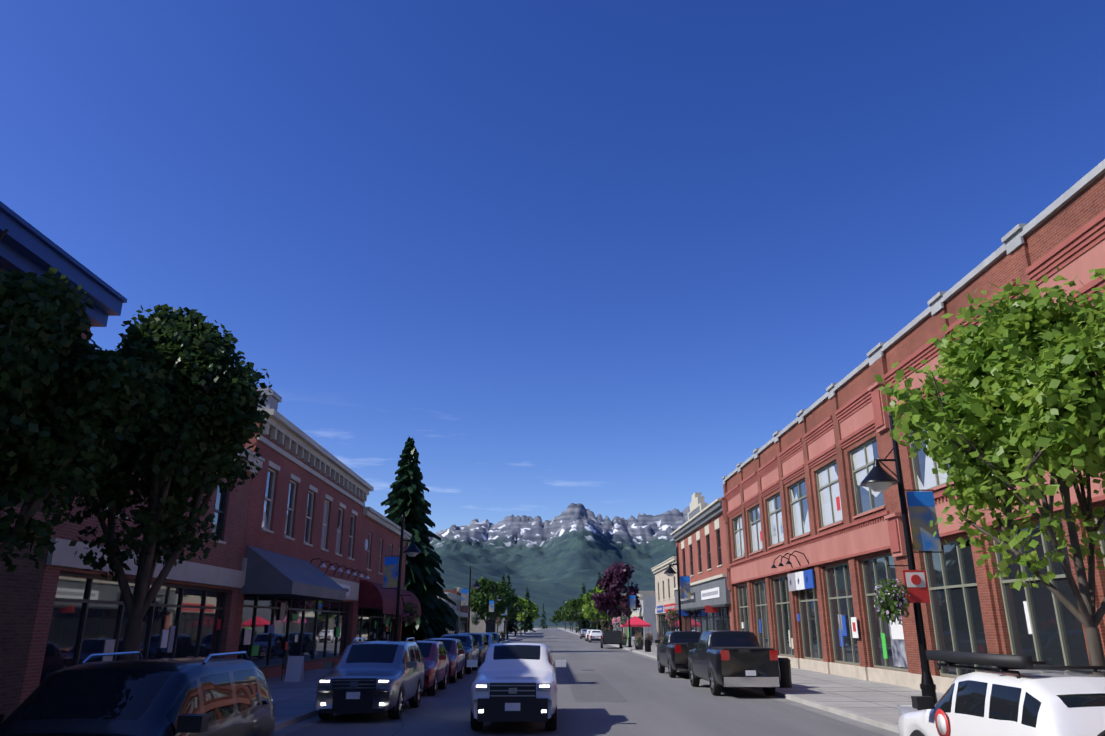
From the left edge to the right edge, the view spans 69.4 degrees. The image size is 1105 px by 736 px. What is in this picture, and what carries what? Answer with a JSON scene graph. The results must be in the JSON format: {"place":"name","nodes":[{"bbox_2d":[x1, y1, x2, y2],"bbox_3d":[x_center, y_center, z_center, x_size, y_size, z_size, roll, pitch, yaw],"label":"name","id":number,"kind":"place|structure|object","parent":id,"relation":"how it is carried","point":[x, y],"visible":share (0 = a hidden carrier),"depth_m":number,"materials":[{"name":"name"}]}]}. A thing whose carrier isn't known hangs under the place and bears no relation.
{"place":"outdoors","nodes":[
{"label":"outdoors","id":0,"kind":"place"},
{"bbox_2d":[437,592,460,633],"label":"building","id":1,"kind":"structure","parent":0,"point":[455,598],"depth_m":107.25,"materials":[{"name":"beige paint"}]},
{"bbox_2d":[443,587,468,632],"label":"red building","id":2,"kind":"structure","parent":0,"point":[463,618],"depth_m":125.97,"materials":[{"name":"brick"}]},
{"bbox_2d":[513,626,590,629],"bbox_3d":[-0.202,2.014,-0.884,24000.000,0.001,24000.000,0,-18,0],"label":"ground","id":3,"kind":"structure","parent":0,"point":[567,627],"depth_m":1057.97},
{"bbox_2d":[18,442,264,705],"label":"building","id":4,"kind":"structure","parent":3,"relation":"on","point":[81,614],"depth_m":22.57,"materials":[{"name":"brown brick"}]},
{"bbox_2d":[354,507,420,641],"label":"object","id":5,"kind":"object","parent":3,"relation":"on","point":[380,541],"visible":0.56,"depth_m":52.65,"materials":[{"name":"red brick"}]},
{"bbox_2d":[381,436,456,640],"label":"conifer tree","id":6,"kind":"object","parent":3,"relation":"on","point":[405,496],"visible":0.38,"depth_m":69.40,"materials":[{"name":"green plant"}]},
{"bbox_2d":[470,607,495,632],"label":"tan building","id":7,"kind":"structure","parent":3,"relation":"on","point":[480,627],"depth_m":152.12,"materials":[{"name":"paint"}]},
{"bbox_2d":[549,610,559,624],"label":"tree belt","id":8,"kind":"object","parent":3,"relation":"on","point":[554,618],"visible":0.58,"depth_m":551.39,"materials":[{"name":"green plant"}]},
{"bbox_2d":[611,591,655,637],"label":"tan building","id":9,"kind":"structure","parent":3,"relation":"on","point":[646,593],"depth_m":144.37,"materials":[{"name":"paint"}]},
{"bbox_2d":[0,0,1104,533],"label":"sky","id":10,"kind":"structure","parent":0,"point":[594,254],"materials":[{"name":"blue"}]},
{"bbox_2d":[428,503,689,625],"bbox_3d":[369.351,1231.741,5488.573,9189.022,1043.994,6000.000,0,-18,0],"label":"mountains","id":11,"kind":"structure","parent":0,"point":[554,563],"depth_m":5811.11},
{"bbox_2d":[285,628,883,735],"bbox_3d":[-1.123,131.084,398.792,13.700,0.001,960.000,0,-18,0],"label":"road","id":12,"kind":"structure","parent":0,"point":[661,704],"depth_m":20.73,"materials":[{"name":"grey asphalt"}]},
{"bbox_2d":[0,651,274,735],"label":"black suv","id":13,"kind":"object","parent":12,"relation":"on","point":[196,696],"visible":1,"depth_m":8.60,"materials":[{"name":"black paint"}]},
{"bbox_2d":[316,637,423,718],"bbox_3d":[-4.704,8.177,21.272,2.410,1.843,5.064,0,-18,0],"label":"suv","id":14,"kind":"object","parent":12,"relation":"on","point":[364,676],"visible":1,"depth_m":19.66,"materials":[{"name":"grey paint"}]},
{"bbox_2d":[413,641,448,694],"bbox_3d":[-4.734,10.349,27.716,2.260,1.670,4.664,0,-18,0],"label":"red suv","id":15,"kind":"object","parent":12,"relation":"on","point":[435,660],"visible":0.5,"depth_m":27.10,"materials":[{"name":"red paint"}]},
{"bbox_2d":[422,638,464,682],"bbox_3d":[-4.761,12.193,33.426,2.260,1.670,4.664,0,-18,0],"label":"dark red car","id":16,"kind":"object","parent":12,"relation":"on","point":[454,648],"visible":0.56,"depth_m":32.95,"materials":[{"name":"red paint"}]},
{"bbox_2d":[440,634,478,673],"bbox_3d":[-4.790,14.113,39.531,2.370,1.770,5.464,0,-18,0],"label":"car","id":17,"kind":"object","parent":12,"relation":"on","point":[470,645],"visible":0.33,"depth_m":38.95,"materials":[{"name":"grey paint"}]},
{"bbox_2d":[458,633,488,666],"bbox_3d":[-4.820,16.198,46.004,2.370,1.779,5.064,0,-18,0],"label":"dark suv","id":18,"kind":"object","parent":12,"relation":"on","point":[481,639],"visible":0.29,"depth_m":45.40,"materials":[{"name":"black paint"}]},
{"bbox_2d":[483,633,496,646],"bbox_3d":[-4.857,18.801,53.885,2.260,1.670,4.664,0,-18,0],"label":"silver car","id":19,"kind":"object","parent":12,"relation":"on","point":[490,639],"visible":0.08,"depth_m":53.50,"materials":[{"name":"grey paint"}]},
{"bbox_2d":[485,633,502,642],"bbox_3d":[-4.888,20.953,60.546,2.260,1.670,4.664,0,-18,0],"label":"dark car","id":20,"kind":"object","parent":12,"relation":"on","point":[497,637],"visible":0.1,"depth_m":60.28,"materials":[{"name":"grey paint"}]},
{"bbox_2d":[466,643,565,729],"bbox_3d":[-0.845,7.602,19.374,2.320,1.770,5.464,0,-18,0],"label":"pickup truck","id":21,"kind":"object","parent":12,"relation":"on","point":[514,682],"visible":1,"depth_m":17.04,"materials":[{"name":"white paint"}]},
{"bbox_2d":[579,629,586,638],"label":"silver car","id":22,"kind":"object","parent":12,"relation":"on","point":[582,633],"visible":0.5,"depth_m":138.07,"materials":[{"name":"grey paint"}]},
{"bbox_2d":[274,631,899,735],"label":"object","id":23,"kind":"object","parent":12,"relation":"on","point":[591,687],"visible":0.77,"depth_m":25.65,"materials":[{"name":"concrete"}]},
{"bbox_2d":[584,629,595,640],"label":"car","id":24,"kind":"object","parent":12,"relation":"on","point":[586,634],"visible":0.38,"depth_m":117.50,"materials":[{"name":"white paint"}]},
{"bbox_2d":[587,630,602,642],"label":"car","id":25,"kind":"object","parent":12,"relation":"on","point":[595,635],"visible":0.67,"depth_m":107.47,"materials":[{"name":"white paint"}]},
{"bbox_2d":[655,631,701,677],"bbox_3d":[6.123,13.192,36.942,2.420,1.930,5.864,0,-18,0],"label":"black pickup","id":26,"kind":"object","parent":12,"relation":"on","point":[673,649],"visible":0.52,"depth_m":36.15,"materials":[{"name":"black paint"}]},
{"bbox_2d":[687,630,779,695],"bbox_3d":[6.214,10.311,28.152,2.450,2.010,6.364,0,-18,0],"label":"pickup truck","id":27,"kind":"object","parent":12,"relation":"on","point":[718,659],"visible":1,"depth_m":25.35,"materials":[{"name":"black paint"}]},
{"bbox_2d":[897,669,1104,735],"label":"car","id":28,"kind":"object","parent":12,"relation":"on","point":[1035,702],"visible":0.96,"depth_m":9.72,"materials":[{"name":"white paint"}]},
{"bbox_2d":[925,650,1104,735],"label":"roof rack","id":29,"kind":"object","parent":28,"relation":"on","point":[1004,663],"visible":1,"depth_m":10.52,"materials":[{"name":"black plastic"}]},
{"bbox_2d":[266,628,944,732],"bbox_3d":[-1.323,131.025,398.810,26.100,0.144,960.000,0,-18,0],"label":"sidewalk","id":30,"kind":"structure","parent":0,"point":[873,703],"depth_m":24.92,"materials":[{"name":"concrete"}]},
{"bbox_2d":[0,201,126,721],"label":"building","id":31,"kind":"structure","parent":30,"relation":"on","point":[26,246],"depth_m":17.28,"materials":[{"name":"black"}]},
{"bbox_2d":[0,267,169,570],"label":"tree","id":32,"kind":"object","parent":30,"relation":"on","point":[72,401],"visible":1,"depth_m":11.01,"materials":[{"name":"green plant"}]},
{"bbox_2d":[51,304,271,659],"bbox_3d":[-7.168,2.763,14.701,4.105,7.867,4.020,0,-18,0],"label":"tree","id":33,"kind":"object","parent":30,"relation":"on","point":[183,445],"visible":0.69,"depth_m":14.08,"materials":[{"name":"green plant"}]},
{"bbox_2d":[231,387,373,677],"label":"brick building","id":34,"kind":"structure","parent":30,"relation":"on","point":[308,497],"depth_m":36.07,"materials":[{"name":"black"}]},
{"bbox_2d":[382,514,421,640],"bbox_3d":[-6.715,9.959,35.402,1.702,6.895,0.840,0,-18,0],"label":"lamp post","id":35,"kind":"object","parent":30,"relation":"on","point":[392,572],"visible":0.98,"depth_m":35.57,"materials":[{"name":"black metal"}]},
{"bbox_2d":[461,566,480,632],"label":"lamp post","id":36,"kind":"object","parent":30,"relation":"on","point":[465,594],"visible":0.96,"depth_m":66.98,"materials":[{"name":"black metal"}]},
{"bbox_2d":[468,576,512,632],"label":"tree","id":37,"kind":"object","parent":30,"relation":"on","point":[482,595],"visible":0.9,"depth_m":112.38,"materials":[{"name":"green plant"}]},
{"bbox_2d":[489,585,501,632],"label":"lamp post","id":38,"kind":"object","parent":30,"relation":"on","point":[492,608],"visible":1,"depth_m":98.42,"materials":[{"name":"black metal"}]},
{"bbox_2d":[485,580,515,632],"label":"tree","id":39,"kind":"object","parent":30,"relation":"on","point":[502,587],"visible":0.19,"depth_m":143.67,"materials":[{"name":"green plant"}]},
{"bbox_2d":[496,614,509,633],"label":"building","id":40,"kind":"structure","parent":30,"relation":"on","point":[501,627],"depth_m":204.35,"materials":[{"name":"grey paint"}]},
{"bbox_2d":[503,595,513,638],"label":"lamp post","id":41,"kind":"object","parent":30,"relation":"on","point":[505,613],"visible":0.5,"depth_m":129.65,"materials":[{"name":"black metal"}]},
{"bbox_2d":[500,586,522,634],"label":"tree","id":42,"kind":"object","parent":30,"relation":"on","point":[513,611],"visible":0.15,"depth_m":191.69,"materials":[{"name":"green plant"}]},
{"bbox_2d":[506,574,518,633],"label":"tree","id":43,"kind":"object","parent":30,"relation":"on","point":[511,624],"visible":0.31,"depth_m":218.78,"materials":[{"name":"green plant"}]},
{"bbox_2d":[515,605,519,635],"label":"lamp post","id":44,"kind":"object","parent":30,"relation":"on","point":[518,608],"visible":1,"depth_m":160.81,"materials":[{"name":"black metal"}]},
{"bbox_2d":[514,597,528,632],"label":"tree","id":45,"kind":"object","parent":30,"relation":"on","point":[520,602],"visible":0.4,"depth_m":242.48,"materials":[{"name":"green plant"}]},
{"bbox_2d":[517,598,533,629],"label":"tree","id":46,"kind":"object","parent":30,"relation":"on","point":[529,605],"visible":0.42,"depth_m":285.70,"materials":[{"name":"green plant"}]},
{"bbox_2d":[517,589,535,631],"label":"conifer tree","id":47,"kind":"object","parent":30,"relation":"on","point":[528,624],"visible":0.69,"depth_m":285.04,"materials":[{"name":"green plant"}]},
{"bbox_2d":[532,603,539,621],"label":"tree","id":48,"kind":"object","parent":30,"relation":"on","point":[535,608],"visible":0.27,"depth_m":381.42,"materials":[{"name":"green plant"}]},
{"bbox_2d":[537,603,547,628],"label":"conifer tree","id":49,"kind":"object","parent":30,"relation":"on","point":[543,624],"visible":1,"depth_m":532.15,"materials":[{"name":"green plant"}]},
{"bbox_2d":[555,605,566,629],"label":"tree","id":50,"kind":"object","parent":30,"relation":"on","point":[559,613],"visible":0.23,"depth_m":399.61,"materials":[{"name":"green plant"}]},
{"bbox_2d":[561,599,571,630],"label":"tree","id":51,"kind":"object","parent":30,"relation":"on","point":[566,603],"visible":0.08,"depth_m":343.76,"materials":[{"name":"green plant"}]},
{"bbox_2d":[102,575,1031,687],"bbox_3d":[0.251,18.517,58.085,24.582,4.800,99.030,0,-18,0],"label":"street furniture","id":52,"kind":"object","parent":30,"relation":"on","point":[294,670],"visible":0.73,"depth_m":33.42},
{"bbox_2d":[561,600,577,630],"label":"tree","id":53,"kind":"object","parent":30,"relation":"on","point":[563,614],"visible":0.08,"depth_m":299.63,"materials":[{"name":"green plant"}]},
{"bbox_2d":[564,598,586,632],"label":"tree","id":54,"kind":"object","parent":30,"relation":"on","point":[574,604],"visible":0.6,"depth_m":248.98,"materials":[{"name":"green plant"}]},
{"bbox_2d":[577,583,591,631],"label":"tree","id":55,"kind":"object","parent":30,"relation":"on","point":[585,624],"visible":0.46,"depth_m":265.85,"materials":[{"name":"green plant"}]},
{"bbox_2d":[578,590,592,624],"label":"tree","id":56,"kind":"object","parent":30,"relation":"on","point":[581,604],"visible":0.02,"depth_m":181.69,"materials":[{"name":"green plant"}]},
{"bbox_2d":[582,588,599,629],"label":"tree","id":57,"kind":"object","parent":30,"relation":"on","point":[587,613],"visible":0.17,"depth_m":152.30,"materials":[{"name":"green plant"}]},
{"bbox_2d":[588,587,610,632],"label":"tree","id":58,"kind":"object","parent":30,"relation":"on","point":[592,592],"visible":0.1,"depth_m":130.88,"materials":[{"name":"green plant"}]},
{"bbox_2d":[588,572,611,630],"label":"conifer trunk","id":59,"kind":"object","parent":30,"relation":"on","point":[599,626],"visible":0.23,"depth_m":166.02,"materials":[{"name":"green plant"}]},
{"bbox_2d":[591,582,620,630],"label":"tree","id":60,"kind":"object","parent":30,"relation":"on","point":[602,615],"visible":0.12,"depth_m":115.93,"materials":[{"name":"green plant"}]},
{"bbox_2d":[600,610,611,630],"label":"lamp post","id":61,"kind":"object","parent":30,"relation":"on","point":[602,620],"visible":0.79,"depth_m":112.18,"materials":[{"name":"black metal"}]},
{"bbox_2d":[590,562,641,633],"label":"tree","id":62,"kind":"object","parent":30,"relation":"on","point":[612,599],"visible":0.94,"depth_m":99.23,"materials":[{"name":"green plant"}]},
{"bbox_2d":[619,577,635,646],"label":"lamp post","id":63,"kind":"object","parent":30,"relation":"on","point":[632,604],"visible":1,"depth_m":81.25,"materials":[{"name":"black metal"}]},
{"bbox_2d":[633,633,643,645],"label":"planter flowers","id":64,"kind":"object","parent":30,"relation":"on","point":[638,639],"visible":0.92,"depth_m":71.62,"materials":[{"name":"green plant"}]},
{"bbox_2d":[634,642,643,649],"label":"planter","id":65,"kind":"object","parent":30,"relation":"on","point":[638,646],"visible":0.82,"depth_m":71.32,"materials":[{"name":"black plastic"}]},
{"bbox_2d":[644,632,652,641],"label":"planter flowers","id":66,"kind":"object","parent":30,"relation":"on","point":[650,636],"visible":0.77,"depth_m":88.34,"materials":[{"name":"plant"}]},
{"bbox_2d":[656,636,663,646],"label":"planter flowers","id":67,"kind":"object","parent":30,"relation":"on","point":[661,639],"visible":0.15,"depth_m":56.54,"materials":[{"name":"plant"}]},
{"bbox_2d":[651,556,679,639],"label":"tan building","id":68,"kind":"structure","parent":30,"relation":"on","point":[665,584],"depth_m":87.17,"materials":[{"name":"paint"}]},
{"bbox_2d":[664,546,690,630],"bbox_3d":[7.816,14.589,49.737,1.701,6.895,0.840,0,-18,0],"label":"lamp post","id":69,"kind":"object","parent":30,"relation":"on","point":[683,582],"visible":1,"depth_m":49.93,"materials":[{"name":"black metal"}]},
{"bbox_2d":[671,492,732,632],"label":"building","id":70,"kind":"structure","parent":30,"relation":"on","point":[699,537],"depth_m":64.38,"materials":[{"name":"red brick"}]},
{"bbox_2d":[860,412,942,703],"bbox_3d":[7.971,4.323,17.954,1.690,6.895,0.840,0,-18,0],"label":"lamp post","id":71,"kind":"object","parent":30,"relation":"on","point":[890,603],"visible":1,"depth_m":18.01,"materials":[{"name":"black metal"}]},
{"bbox_2d":[721,159,1104,692],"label":"red brick building","id":72,"kind":"structure","parent":30,"relation":"on","point":[815,536],"depth_m":29.58,"materials":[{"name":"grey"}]},
{"bbox_2d":[874,267,1104,675],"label":"tree","id":73,"kind":"object","parent":30,"relation":"on","point":[1025,400],"visible":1,"depth_m":13.53,"materials":[{"name":"green plant"}]},
{"bbox_2d":[630,594,656,641],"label":"grey building","id":74,"kind":"structure","parent":0,"point":[645,612],"depth_m":114.92,"materials":[{"name":"paint"}]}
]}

